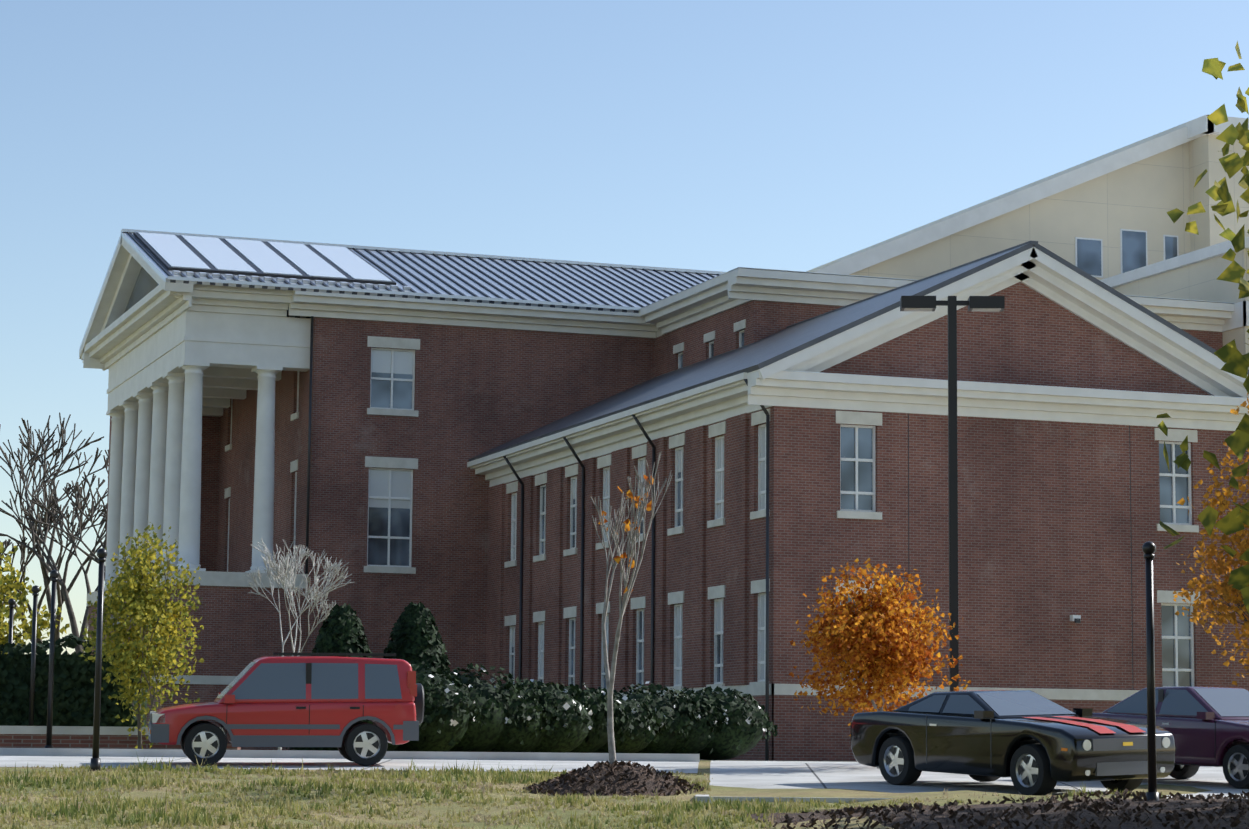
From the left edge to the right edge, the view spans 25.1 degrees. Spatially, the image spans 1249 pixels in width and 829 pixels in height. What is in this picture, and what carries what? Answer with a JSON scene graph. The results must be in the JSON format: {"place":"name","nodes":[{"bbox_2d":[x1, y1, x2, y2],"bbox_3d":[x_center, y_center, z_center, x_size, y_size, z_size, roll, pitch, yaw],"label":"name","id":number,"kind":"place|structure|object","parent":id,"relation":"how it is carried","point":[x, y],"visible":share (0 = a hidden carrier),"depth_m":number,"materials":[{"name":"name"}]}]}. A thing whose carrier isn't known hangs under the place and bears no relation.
{"place":"outdoors","nodes":[
{"label":"outdoors","id":0,"kind":"place"},
{"bbox_2d":[0,754,1212,828],"bbox_3d":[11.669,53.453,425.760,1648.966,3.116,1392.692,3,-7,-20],"label":"ground","id":1,"kind":"structure","parent":0,"point":[724,791],"depth_m":35.80,"materials":[{"name":"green plant"}]},
{"bbox_2d":[8,598,15,653],"bbox_3d":[-13.674,5.846,62.468,0.170,3.520,0.170,3,-7,-20],"label":"banner pole","id":2,"kind":"object","parent":1,"relation":"on","point":[11,602],"visible":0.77,"depth_m":62.59,"materials":[{"name":"black metal"}]},
{"bbox_2d":[0,499,61,612],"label":"bare tree","id":3,"kind":"object","parent":1,"relation":"on","point":[39,519],"visible":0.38,"depth_m":148.94,"materials":[{"name":"brown plant"}]},
{"bbox_2d":[0,482,64,647],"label":"bare tree","id":4,"kind":"object","parent":1,"relation":"on","point":[44,520],"visible":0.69,"depth_m":128.08,"materials":[{"name":"brown plant"}]},
{"bbox_2d":[29,585,39,725],"bbox_3d":[-12.093,5.251,57.450,0.170,3.520,0.170,3,-7,-20],"label":"banner pole","id":5,"kind":"object","parent":1,"relation":"on","point":[35,591],"visible":0.85,"depth_m":57.46,"materials":[{"name":"black metal"}]},
{"bbox_2d":[0,542,69,653],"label":"yellow tree","id":6,"kind":"object","parent":1,"relation":"on","point":[9,587],"visible":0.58,"depth_m":71.75,"materials":[{"name":"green plant"}]},
{"bbox_2d":[45,570,58,747],"bbox_3d":[-10.692,4.655,52.439,0.170,3.520,0.170,3,-7,-20],"label":"lamp post","id":7,"kind":"object","parent":1,"relation":"on","point":[54,574],"visible":0.94,"depth_m":52.41,"materials":[{"name":"black metal"}]},
{"bbox_2d":[0,424,106,654],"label":"bare tree","id":8,"kind":"object","parent":1,"relation":"on","point":[53,566],"visible":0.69,"depth_m":127.72,"materials":[{"name":"brown plant"}]},
{"bbox_2d":[19,412,108,645],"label":"bare tree","id":9,"kind":"object","parent":1,"relation":"on","point":[62,438],"visible":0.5,"depth_m":139.30,"materials":[{"name":"brown plant"}]},
{"bbox_2d":[20,450,108,570],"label":"bare tree","id":10,"kind":"object","parent":1,"relation":"on","point":[77,489],"visible":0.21,"depth_m":120.61,"materials":[{"name":"brown plant"}]},
{"bbox_2d":[0,634,146,726],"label":"hedge","id":11,"kind":"object","parent":1,"relation":"on","point":[73,691],"visible":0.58,"depth_m":57.87,"materials":[{"name":"green plant"}]},
{"bbox_2d":[90,548,106,770],"bbox_3d":[-8.213,3.845,43.892,0.170,3.520,0.170,3,-7,-20],"label":"banner pole","id":12,"kind":"object","parent":1,"relation":"on","point":[95,758],"visible":0.96,"depth_m":43.85,"materials":[{"name":"black metal"}]},
{"bbox_2d":[0,726,240,749],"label":"wall","id":13,"kind":"structure","parent":1,"relation":"on","point":[62,737],"depth_m":54.74,"materials":[{"name":"brick"}]},
{"bbox_2d":[79,524,203,748],"bbox_3d":[-9.107,4.299,53.448,2.388,4.601,2.583,3,-7,-20],"label":"yellow tree","id":14,"kind":"object","parent":1,"relation":"on","point":[145,611],"visible":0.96,"depth_m":53.20,"materials":[{"name":"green plant"}]},
{"bbox_2d":[245,538,354,749],"bbox_3d":[-7.300,5.396,64.918,2.564,5.228,3.674,3,-7,-20],"label":"pale tree","id":15,"kind":"object","parent":1,"relation":"on","point":[271,564],"visible":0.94,"depth_m":64.97,"materials":[{"name":"grey plant"}]},
{"bbox_2d":[0,756,698,772],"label":"concrete driveway","id":16,"kind":"structure","parent":1,"relation":"on","point":[244,763],"depth_m":47.12,"materials":[{"name":"grey concrete"}]},
{"bbox_2d":[148,652,423,765],"bbox_3d":[-5.611,4.891,46.786,4.532,1.845,2.060,1,-5,-11],"label":"red suv","id":17,"kind":"object","parent":16,"relation":"on","point":[314,699],"visible":1,"depth_m":46.06,"materials":[{"name":"red metal"}]},
{"bbox_2d":[286,601,451,750],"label":"bushes","id":18,"kind":"object","parent":1,"relation":"on","point":[415,636],"visible":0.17,"depth_m":59.65,"materials":[{"name":"green plant"}]},
{"bbox_2d":[0,748,893,802],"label":"kerbs","id":19,"kind":"structure","parent":1,"relation":"on","point":[540,756],"depth_m":51.41,"materials":[{"name":"concrete"}]},
{"bbox_2d":[327,662,777,760],"bbox_3d":[-1.533,6.211,57.597,3.093,2.087,13.533,-5,-9,40],"label":"hedge","id":20,"kind":"object","parent":1,"relation":"on","point":[470,712],"visible":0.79,"depth_m":56.48,"materials":[{"name":"green plant"}]},
{"bbox_2d":[79,114,1248,761],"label":"building","id":21,"kind":"structure","parent":1,"relation":"on","point":[453,442],"depth_m":95.18,"materials":[{"name":"brick"}]},
{"bbox_2d":[788,558,970,768],"bbox_3d":[4.260,4.202,46.846,3.210,3.587,3.253,3,-7,-20],"label":"orange tree","id":22,"kind":"object","parent":1,"relation":"on","point":[857,633],"visible":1,"depth_m":46.62,"materials":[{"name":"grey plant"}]},
{"bbox_2d":[523,760,1248,828],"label":"mulch beds","id":23,"kind":"object","parent":1,"relation":"on","point":[1177,810],"visible":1,"depth_m":32.03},
{"bbox_2d":[591,451,671,763],"bbox_3d":[0.098,2.969,39.416,0.970,4.779,1.761,3,-7,-20],"label":"bare tree","id":24,"kind":"object","parent":23,"relation":"on","point":[627,527],"visible":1,"depth_m":39.17,"materials":[{"name":"brown plant"}]},
{"bbox_2d":[710,760,1248,798],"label":"parking lot","id":25,"kind":"structure","parent":1,"relation":"on","point":[796,775],"depth_m":42.50,"materials":[{"name":"grey concrete"}]},
{"bbox_2d":[851,690,1175,795],"bbox_3d":[5.491,4.659,40.267,2.080,1.402,4.863,3,-5,-34],"label":"black coupe","id":26,"kind":"object","parent":25,"relation":"on","point":[1029,742],"visible":1,"depth_m":39.34,"materials":[{"name":"black paint"}]},
{"bbox_2d":[1090,687,1248,788],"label":"maroon saloon","id":27,"kind":"object","parent":25,"relation":"on","point":[1206,726],"visible":0.56,"depth_m":41.35,"materials":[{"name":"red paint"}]},
{"bbox_2d":[1142,541,1158,800],"bbox_3d":[6.356,3.164,33.937,0.170,3.270,0.170,3,-7,-20],"label":"banner pole","id":28,"kind":"object","parent":1,"relation":"on","point":[1149,550],"visible":0.92,"depth_m":33.90,"materials":[{"name":"black metal"}]},
{"bbox_2d":[1156,58,1248,612],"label":"tree","id":29,"kind":"object","parent":1,"relation":"on","point":[1232,358],"visible":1,"depth_m":25.92,"materials":[{"name":"green plant"}]},
{"bbox_2d":[1166,40,1248,378],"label":"tree","id":30,"kind":"object","parent":1,"relation":"on","point":[1232,164],"visible":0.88,"depth_m":32.12,"materials":[{"name":"green plant"}]},
{"bbox_2d":[1173,392,1248,685],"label":"yellow tree","id":31,"kind":"object","parent":1,"relation":"on","point":[1224,590],"visible":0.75,"depth_m":55.13,"materials":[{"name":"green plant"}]},
{"bbox_2d":[0,0,1248,654],"label":"sky","id":32,"kind":"structure","parent":0,"point":[708,135],"materials":[{"name":"blue"}]},
{"bbox_2d":[900,296,1004,690],"bbox_3d":[5.851,2.048,50.013,1.840,8.400,0.600,0,-7,2],"label":"parking light pole","id":33,"kind":"object","parent":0,"point":[972,303],"visible":0.6,"depth_m":50.19,"materials":[{"name":"black metal"}]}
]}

